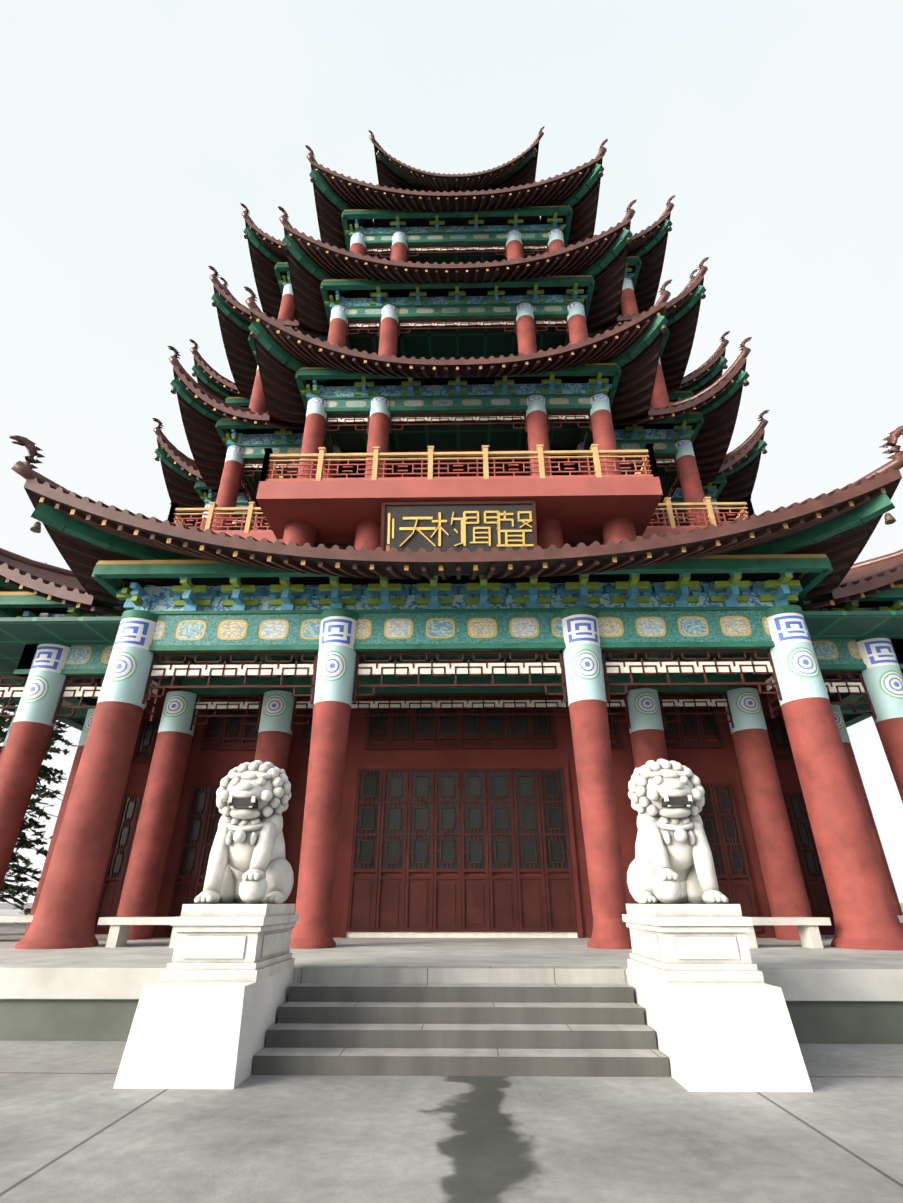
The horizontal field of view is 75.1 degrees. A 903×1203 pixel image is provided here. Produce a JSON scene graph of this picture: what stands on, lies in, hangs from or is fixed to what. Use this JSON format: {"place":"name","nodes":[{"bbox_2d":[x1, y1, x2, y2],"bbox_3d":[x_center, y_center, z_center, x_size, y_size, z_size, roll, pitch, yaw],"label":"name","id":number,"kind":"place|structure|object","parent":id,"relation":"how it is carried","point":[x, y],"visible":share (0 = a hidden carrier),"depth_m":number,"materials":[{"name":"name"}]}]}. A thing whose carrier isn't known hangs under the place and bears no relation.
{"place":"outdoors","nodes":[
{"label":"outdoors","id":0,"kind":"place"},
{"bbox_2d":[0,903,902,1202],"bbox_3d":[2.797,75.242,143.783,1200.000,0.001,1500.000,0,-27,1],"label":"ground","id":1,"kind":"structure","parent":0,"point":[76,1125],"depth_m":4.15,"materials":[{"name":"grey concrete"}]},
{"bbox_2d":[0,563,46,923],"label":"tree","id":2,"kind":"object","parent":1,"relation":"on","point":[14,857],"visible":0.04,"depth_m":22.53,"materials":[{"name":"green plant"}]},
{"bbox_2d":[21,836,51,914],"bbox_3d":[-15.370,7.256,29.585,6.559,17.002,5.654,17,-31,-29],"label":"tree","id":3,"kind":"object","parent":1,"relation":"on","point":[27,911],"depth_m":24.94,"materials":[{"name":"green plant"}]},
{"bbox_2d":[0,704,77,912],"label":"tree","id":4,"kind":"object","parent":1,"relation":"on","point":[45,772],"visible":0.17,"depth_m":27.52,"materials":[{"name":"green plant"}]},
{"bbox_2d":[0,909,902,1076],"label":"platform","id":5,"kind":"structure","parent":1,"relation":"on","point":[561,1007],"depth_m":7.02,"materials":[{"name":"stone"}]},
{"bbox_2d":[0,126,902,950],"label":"tower","id":6,"kind":"structure","parent":5,"relation":"on","point":[464,742],"depth_m":14.70,"materials":[{"name":"red wood"}]},
{"bbox_2d":[380,500,536,551],"bbox_3d":[0.189,-1.925,15.767,4.160,1.600,0.182,0,-15,1],"label":"plaque","id":7,"kind":"object","parent":6,"relation":"attached to","point":[445,526],"visible":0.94,"depth_m":15.74,"materials":[{"name":"wood"}]},
{"bbox_2d":[0,915,902,947],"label":"benches","id":8,"kind":"object","parent":5,"relation":"on","point":[808,930],"visible":0.29,"depth_m":10.61,"materials":[{"name":"stone"}]},
{"bbox_2d":[113,914,812,1091],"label":"pedestals","id":9,"kind":"object","parent":1,"relation":"on","point":[717,1018],"visible":0.98,"depth_m":5.57,"materials":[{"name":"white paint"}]},
{"bbox_2d":[180,760,294,916],"bbox_3d":[-2.454,2.915,7.306,1.005,1.750,1.381,0,-27,1],"label":"lion","id":10,"kind":"object","parent":9,"relation":"on","point":[249,872],"visible":1,"depth_m":6.92},
{"bbox_2d":[626,759,741,916],"bbox_3d":[2.645,2.874,7.227,1.005,1.750,1.381,0,-27,1],"label":"lion","id":11,"kind":"object","parent":9,"relation":"on","point":[671,872],"visible":1,"depth_m":6.84},
{"bbox_2d":[0,0,902,902],"label":"sky","id":12,"kind":"structure","parent":0,"point":[134,134],"materials":[{"name":"white"}]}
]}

